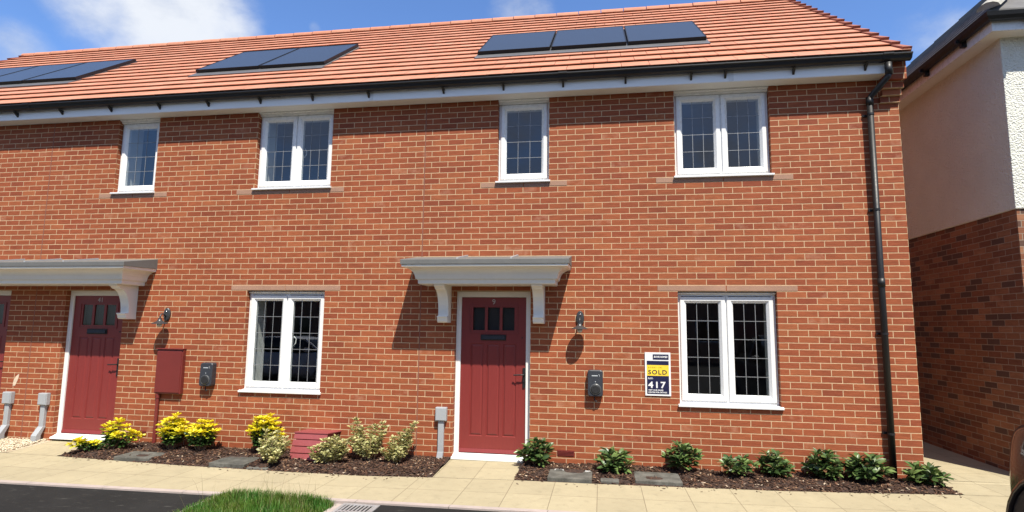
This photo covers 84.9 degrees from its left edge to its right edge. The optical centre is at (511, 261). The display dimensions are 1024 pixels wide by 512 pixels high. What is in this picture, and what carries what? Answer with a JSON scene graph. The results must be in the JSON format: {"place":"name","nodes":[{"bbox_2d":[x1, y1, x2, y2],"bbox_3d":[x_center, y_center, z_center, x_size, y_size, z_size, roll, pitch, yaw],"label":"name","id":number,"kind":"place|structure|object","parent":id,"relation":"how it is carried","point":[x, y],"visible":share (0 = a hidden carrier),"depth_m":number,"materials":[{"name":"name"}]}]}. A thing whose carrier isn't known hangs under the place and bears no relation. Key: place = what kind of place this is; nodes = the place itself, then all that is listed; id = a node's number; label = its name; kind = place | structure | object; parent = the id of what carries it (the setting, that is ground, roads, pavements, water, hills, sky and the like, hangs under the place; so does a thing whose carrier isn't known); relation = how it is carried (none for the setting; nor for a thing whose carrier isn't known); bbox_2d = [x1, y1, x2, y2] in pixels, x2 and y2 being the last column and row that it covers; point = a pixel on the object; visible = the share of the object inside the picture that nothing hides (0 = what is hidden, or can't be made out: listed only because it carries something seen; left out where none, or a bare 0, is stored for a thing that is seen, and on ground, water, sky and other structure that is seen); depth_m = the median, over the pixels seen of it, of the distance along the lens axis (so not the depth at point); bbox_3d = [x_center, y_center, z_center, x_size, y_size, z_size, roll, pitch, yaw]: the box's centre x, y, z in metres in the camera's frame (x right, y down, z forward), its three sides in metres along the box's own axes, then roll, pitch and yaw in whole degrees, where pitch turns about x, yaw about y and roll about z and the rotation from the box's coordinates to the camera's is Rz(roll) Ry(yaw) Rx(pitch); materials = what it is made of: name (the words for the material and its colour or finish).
{"place":"outdoors","nodes":[
{"label":"outdoors","id":0,"kind":"place"},
{"bbox_2d":[0,437,49,452],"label":"gravel","id":1,"kind":"structure","parent":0,"point":[10,442],"depth_m":7.71,"materials":[{"name":"beige gravel"}]},
{"bbox_2d":[8,440,102,455],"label":"path","id":2,"kind":"structure","parent":0,"point":[55,447],"depth_m":7.44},
{"bbox_2d":[0,484,496,511],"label":"road","id":3,"kind":"structure","parent":0,"point":[22,498],"depth_m":5.37,"materials":[{"name":"grey asphalt"}]},
{"bbox_2d":[188,501,341,511],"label":"kerb","id":4,"kind":"structure","parent":3,"relation":"on","point":[336,505],"depth_m":5.20,"materials":[{"name":"concrete"}]},
{"bbox_2d":[0,480,576,511],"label":"kerb","id":5,"kind":"structure","parent":3,"relation":"on","point":[426,505],"depth_m":5.36,"materials":[{"name":"concrete"}]},
{"bbox_2d":[331,503,379,511],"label":"drain grate","id":6,"kind":"object","parent":3,"relation":"on","point":[340,508],"visible":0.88,"depth_m":5.18,"materials":[{"name":"metal"}]},
{"bbox_2d":[1006,424,1023,511],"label":"parked car","id":7,"kind":"object","parent":3,"relation":"on","point":[1015,502],"visible":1,"depth_m":3.88,"materials":[{"name":"black paint"}]},
{"bbox_2d":[60,443,449,476],"bbox_3d":[-3.290,2.448,6.964,4.990,0.100,0.875,0,-7,9],"label":"flower bed","id":8,"kind":"object","parent":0,"point":[372,473],"visible":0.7,"depth_m":6.75,"materials":[{"name":"brown soil"}]},
{"bbox_2d":[65,417,145,450],"bbox_3d":[-5.298,2.274,7.349,0.890,0.423,0.363,2,-7,-13],"label":"yellow shrub","id":9,"kind":"object","parent":8,"relation":"on","point":[113,436],"visible":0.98,"depth_m":7.33,"materials":[{"name":"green plant"}]},
{"bbox_2d":[113,451,164,460],"bbox_3d":[-4.663,2.465,7.050,0.500,0.068,0.323,0,-7,9],"label":"access cover","id":10,"kind":"object","parent":8,"relation":"on","point":[127,457],"visible":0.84,"depth_m":6.95,"materials":[{"name":"grey concrete"}]},
{"bbox_2d":[156,412,190,449],"bbox_3d":[-4.484,2.247,7.407,0.471,0.499,0.408,0,-7,9],"label":"yellow shrub","id":11,"kind":"object","parent":8,"relation":"on","point":[171,433],"visible":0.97,"depth_m":7.33,"materials":[{"name":"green plant"}]},
{"bbox_2d":[184,419,221,451],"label":"yellow shrub","id":12,"kind":"object","parent":8,"relation":"on","point":[199,437],"visible":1,"depth_m":7.25,"materials":[{"name":"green plant"}]},
{"bbox_2d":[209,456,260,467],"bbox_3d":[-3.352,2.443,6.799,0.460,0.071,0.368,0,-7,9],"label":"access cover","id":13,"kind":"object","parent":8,"relation":"on","point":[233,462],"visible":0.8,"depth_m":6.68,"materials":[{"name":"grey concrete"}]},
{"bbox_2d":[245,413,285,447],"bbox_3d":[-3.127,2.220,7.206,0.608,0.527,0.407,0,-7,9],"label":"yellow shrub","id":14,"kind":"object","parent":8,"relation":"on","point":[258,431],"visible":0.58,"depth_m":7.15,"materials":[{"name":"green plant"}]},
{"bbox_2d":[256,428,290,464],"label":"variegated shrub","id":15,"kind":"object","parent":8,"relation":"on","point":[273,451],"visible":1,"depth_m":6.71,"materials":[{"name":"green plant"}]},
{"bbox_2d":[290,429,340,460],"bbox_3d":[-2.482,2.314,7.065,0.475,0.337,0.445,0,-7,9],"label":"meter box","id":16,"kind":"object","parent":8,"relation":"on","point":[303,441],"visible":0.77,"depth_m":6.95,"materials":[{"name":"red plastic"}]},
{"bbox_2d":[307,434,349,463],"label":"variegated shrub","id":17,"kind":"object","parent":8,"relation":"on","point":[331,450],"visible":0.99,"depth_m":6.70,"materials":[{"name":"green plant"}]},
{"bbox_2d":[346,417,389,460],"bbox_3d":[-1.800,2.180,6.865,0.529,0.518,0.335,0,-7,9],"label":"variegated shrub","id":18,"kind":"object","parent":8,"relation":"on","point":[363,447],"visible":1,"depth_m":6.84,"materials":[{"name":"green plant"}]},
{"bbox_2d":[379,420,418,462],"bbox_3d":[-1.381,2.199,6.784,0.424,0.496,0.345,0,-7,9],"label":"variegated shrub","id":19,"kind":"object","parent":8,"relation":"on","point":[397,452],"visible":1,"depth_m":6.78,"materials":[{"name":"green plant"}]},
{"bbox_2d":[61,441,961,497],"bbox_3d":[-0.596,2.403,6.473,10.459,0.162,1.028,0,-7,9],"label":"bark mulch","id":20,"kind":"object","parent":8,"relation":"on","point":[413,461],"visible":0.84,"depth_m":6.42,"materials":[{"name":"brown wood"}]},
{"bbox_2d":[514,436,554,466],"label":"green shrub","id":21,"kind":"object","parent":20,"relation":"on","point":[535,451],"visible":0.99,"depth_m":6.61,"materials":[{"name":"green plant"}]},
{"bbox_2d":[547,469,591,483],"bbox_3d":[0.647,2.393,6.220,0.480,0.073,0.355,0,-7,9],"label":"access cover","id":22,"kind":"object","parent":20,"relation":"on","point":[558,475],"visible":0.89,"depth_m":6.12,"materials":[{"name":"grey metal"}]},
{"bbox_2d":[600,478,618,484],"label":"stone slab","id":23,"kind":"structure","parent":20,"relation":"on","point":[607,480],"depth_m":5.99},
{"bbox_2d":[593,446,636,473],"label":"green shrub","id":24,"kind":"object","parent":20,"relation":"on","point":[614,461],"visible":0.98,"depth_m":6.36,"materials":[{"name":"green plant"}]},
{"bbox_2d":[633,471,682,485],"bbox_3d":[1.589,2.390,6.127,0.490,0.067,0.393,0,-7,9],"label":"access cover","id":25,"kind":"object","parent":20,"relation":"on","point":[671,479],"visible":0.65,"depth_m":6.03,"materials":[{"name":"grey concrete"}]},
{"bbox_2d":[661,440,704,470],"bbox_3d":[1.953,2.232,6.402,0.446,0.353,0.382,4,-8,-27],"label":"green shrub","id":26,"kind":"object","parent":20,"relation":"on","point":[682,455],"visible":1,"depth_m":6.35,"materials":[{"name":"green plant"}]},
{"bbox_2d":[716,454,759,475],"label":"green shrub","id":27,"kind":"object","parent":20,"relation":"on","point":[733,465],"visible":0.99,"depth_m":6.16,"materials":[{"name":"green plant"}]},
{"bbox_2d":[754,449,795,477],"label":"green shrub","id":28,"kind":"object","parent":20,"relation":"on","point":[772,463],"visible":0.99,"depth_m":6.21,"materials":[{"name":"green plant"}]},
{"bbox_2d":[800,448,847,480],"bbox_3d":[3.445,2.232,6.162,0.487,0.339,0.424,0,-7,9],"label":"green shrub","id":29,"kind":"object","parent":20,"relation":"on","point":[824,467],"visible":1,"depth_m":6.14,"materials":[{"name":"green plant"}]},
{"bbox_2d":[841,452,895,481],"bbox_3d":[3.854,2.236,6.070,0.490,0.322,0.474,0,-7,9],"label":"green shrub","id":30,"kind":"object","parent":20,"relation":"on","point":[870,466],"visible":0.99,"depth_m":6.01,"materials":[{"name":"green plant"}]},
{"bbox_2d":[902,461,953,485],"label":"green shrub","id":31,"kind":"object","parent":20,"relation":"on","point":[925,474],"visible":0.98,"depth_m":5.89,"materials":[{"name":"green plant"}]},
{"bbox_2d":[246,466,267,469],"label":"stone slab","id":32,"kind":"structure","parent":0,"point":[258,468],"depth_m":6.53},
{"bbox_2d":[0,0,923,479],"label":"terraced house","id":33,"kind":"structure","parent":0,"point":[398,228],"depth_m":7.37,"materials":[{"name":"red brick"}]},
{"bbox_2d":[0,290,11,386],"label":"door","id":34,"kind":"structure","parent":33,"relation":"in","point":[5,300],"depth_m":8.37,"materials":[{"name":"red paint"}]},
{"bbox_2d":[0,391,14,438],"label":"cable box","id":35,"kind":"object","parent":33,"relation":"attached to","point":[8,397],"visible":1,"depth_m":8.02,"materials":[{"name":"grey plastic"}]},
{"bbox_2d":[0,66,36,75],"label":"solar panel","id":36,"kind":"object","parent":33,"relation":"attached to","point":[4,71],"visible":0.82,"depth_m":11.03,"materials":[{"name":"blue glass"}]},
{"bbox_2d":[30,393,50,441],"bbox_3d":[-6.666,2.198,7.904,0.144,0.662,0.134,0,-7,9],"label":"cable box","id":37,"kind":"object","parent":33,"relation":"attached to","point":[44,400],"visible":0.99,"depth_m":7.93,"materials":[{"name":"grey plastic"}]},
{"bbox_2d":[0,62,85,84],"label":"solar panel","id":38,"kind":"object","parent":33,"relation":"attached to","point":[17,77],"visible":0.92,"depth_m":10.46,"materials":[{"name":"blue glass"}]},
{"bbox_2d":[22,59,135,82],"bbox_3d":[-7.911,-3.518,10.312,1.068,0.944,1.199,0,-7,9],"label":"solar panel","id":39,"kind":"object","parent":33,"relation":"attached to","point":[83,70],"visible":1,"depth_m":10.14,"materials":[{"name":"blue glass"}]},
{"bbox_2d":[49,291,122,441],"bbox_3d":[-6.008,1.466,8.018,0.997,2.098,0.162,0,-7,9],"label":"door","id":40,"kind":"structure","parent":33,"relation":"in","point":[92,351],"depth_m":8.05,"materials":[{"name":"red paint"}]},
{"bbox_2d":[110,118,159,194],"bbox_3d":[-5.513,-1.544,8.288,0.715,1.139,0.176,0,-7,9],"label":"window","id":41,"kind":"structure","parent":33,"relation":"in","point":[130,125],"depth_m":8.32,"materials":[{"name":"white plastic"}]},
{"bbox_2d":[151,308,170,326],"bbox_3d":[-4.846,0.772,7.732,0.202,0.270,0.235,0,-7,9],"label":"wall lamp","id":42,"kind":"object","parent":33,"relation":"attached to","point":[159,322],"visible":1,"depth_m":7.79,"materials":[{"name":"metal"}]},
{"bbox_2d":[152,348,186,442],"bbox_3d":[-4.712,1.854,7.661,0.410,1.316,0.079,0,-7,9],"label":"meter box","id":43,"kind":"object","parent":33,"relation":"attached to","point":[170,370],"visible":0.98,"depth_m":7.67,"materials":[{"name":"red plastic"}]},
{"bbox_2d":[155,351,181,392],"bbox_3d":[-4.712,1.512,7.676,0.366,0.558,0.008,0,-7,9],"label":"door","id":44,"kind":"structure","parent":43,"relation":"in","point":[168,362],"depth_m":7.67,"materials":[{"name":"red plastic"}]},
{"bbox_2d":[199,362,216,390],"bbox_3d":[-4.133,1.565,7.588,0.184,0.383,0.109,0,-7,9],"label":"car charger","id":45,"kind":"object","parent":33,"relation":"attached to","point":[207,377],"visible":1,"depth_m":7.57,"materials":[{"name":"plastic"}]},
{"bbox_2d":[196,48,298,72],"bbox_3d":[-4.523,-3.494,9.695,1.113,0.944,1.199,0,-7,9],"label":"solar panel","id":46,"kind":"object","parent":33,"relation":"attached to","point":[248,60],"visible":0.94,"depth_m":9.51,"materials":[{"name":"blue glass"}]},
{"bbox_2d":[238,291,324,394],"bbox_3d":[-3.074,1.087,7.612,1.180,1.366,0.229,0,-7,9],"label":"window","id":47,"kind":"structure","parent":33,"relation":"in","point":[284,385],"depth_m":7.60,"materials":[{"name":"white plastic"}]},
{"bbox_2d":[251,109,333,189],"bbox_3d":[-3.042,-1.556,7.922,1.180,1.139,0.229,0,-7,9],"label":"window","id":48,"kind":"structure","parent":33,"relation":"in","point":[299,119],"depth_m":7.91,"materials":[{"name":"white plastic"}]},
{"bbox_2d":[259,44,358,68],"bbox_3d":[-3.402,-3.501,9.517,1.113,0.944,1.199,0,-7,9],"label":"solar panel","id":49,"kind":"object","parent":33,"relation":"attached to","point":[318,55],"visible":1,"depth_m":9.33,"materials":[{"name":"blue glass"}]},
{"bbox_2d":[435,407,447,457],"bbox_3d":[-0.894,2.165,7.018,0.144,0.662,0.074,0,-7,9],"label":"cable box","id":50,"kind":"object","parent":33,"relation":"attached to","point":[441,415],"visible":0.97,"depth_m":7.01,"materials":[{"name":"grey plastic"}]},
{"bbox_2d":[450,291,530,462],"bbox_3d":[-0.249,1.429,7.103,1.000,2.098,0.162,0,-7,9],"label":"door","id":51,"kind":"structure","parent":33,"relation":"in","point":[492,412],"depth_m":7.13,"materials":[{"name":"red paint"}]},
{"bbox_2d":[478,31,555,54],"bbox_3d":[0.114,-3.487,8.898,1.081,0.908,1.152,0,-7,9],"label":"solar panel","id":52,"kind":"object","parent":33,"relation":"attached to","point":[519,42],"visible":0.97,"depth_m":8.71,"materials":[{"name":"blue glass"}]},
{"bbox_2d":[495,97,549,183],"bbox_3d":[0.155,-1.580,7.388,0.717,1.139,0.176,0,-7,9],"label":"window","id":53,"kind":"structure","parent":33,"relation":"in","point":[531,104],"depth_m":7.40,"materials":[{"name":"white plastic"}]},
{"bbox_2d":[571,311,587,332],"bbox_3d":[0.826,0.736,6.831,0.202,0.270,0.235,0,-7,9],"label":"wall lamp","id":54,"kind":"object","parent":33,"relation":"attached to","point":[579,327],"visible":1,"depth_m":6.90,"materials":[{"name":"metal"}]},
{"bbox_2d":[551,26,626,49],"bbox_3d":[1.203,-3.494,8.725,1.081,0.908,1.152,0,-7,9],"label":"solar panel","id":55,"kind":"object","parent":33,"relation":"attached to","point":[590,37],"visible":1,"depth_m":8.54,"materials":[{"name":"blue glass"}]},
{"bbox_2d":[588,370,602,401],"bbox_3d":[1.008,1.507,6.774,0.184,0.383,0.109,0,-7,9],"label":"car charger","id":56,"kind":"object","parent":33,"relation":"attached to","point":[595,383],"visible":1,"depth_m":6.75,"materials":[{"name":"plastic"}]},
{"bbox_2d":[645,352,670,395],"bbox_3d":[1.750,1.351,6.720,0.300,0.512,0.015,0,-7,9],"label":"sale sign","id":57,"kind":"object","parent":33,"relation":"attached to","point":[657,373],"visible":1,"depth_m":6.71,"materials":[{"name":"white plastic"}]},
{"bbox_2d":[624,21,706,44],"bbox_3d":[2.292,-3.501,8.552,1.081,0.908,1.152,0,-7,9],"label":"solar panel","id":58,"kind":"object","parent":33,"relation":"attached to","point":[665,32],"visible":1,"depth_m":8.37,"materials":[{"name":"blue glass"}]},
{"bbox_2d":[674,86,774,177],"bbox_3d":[2.615,-1.593,7.023,1.175,1.139,0.229,0,-7,9],"label":"window","id":59,"kind":"structure","parent":33,"relation":"in","point":[718,97],"depth_m":7.00,"materials":[{"name":"white plastic"}]},
{"bbox_2d":[678,292,784,409],"bbox_3d":[2.577,1.051,6.715,1.175,1.366,0.229,0,-7,9],"label":"window","id":60,"kind":"structure","parent":33,"relation":"in","point":[727,398],"depth_m":6.69,"materials":[{"name":"white plastic"}]},
{"bbox_2d":[433,459,520,479],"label":"path","id":61,"kind":"structure","parent":0,"point":[468,469],"depth_m":6.50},
{"bbox_2d":[0,0,980,66],"label":"sky","id":62,"kind":"structure","parent":0,"point":[26,26],"materials":[{"name":"blue"}]},
{"bbox_2d":[0,452,1008,511],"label":"pavement","id":63,"kind":"structure","parent":0,"point":[565,496],"depth_m":5.70,"materials":[{"name":"beige concrete"}]},
{"bbox_2d":[923,442,1009,482],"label":"path","id":64,"kind":"structure","parent":0,"point":[957,467],"depth_m":6.76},
{"bbox_2d":[899,0,1023,482],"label":"rendered house","id":65,"kind":"structure","parent":64,"relation":"on","point":[961,109],"depth_m":7.21,"materials":[{"name":"brick"}]},
{"bbox_2d":[943,481,1010,496],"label":"path","id":66,"kind":"structure","parent":0,"point":[983,488],"depth_m":5.89,"materials":[{"name":"beige concrete"}]},
{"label":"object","id":67,"kind":"structure","parent":0,"visible":0},
{"bbox_2d":[172,472,335,511],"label":"grass","id":68,"kind":"structure","parent":67,"relation":"on","point":[240,500],"depth_m":5.18,"materials":[{"name":"green plant"}]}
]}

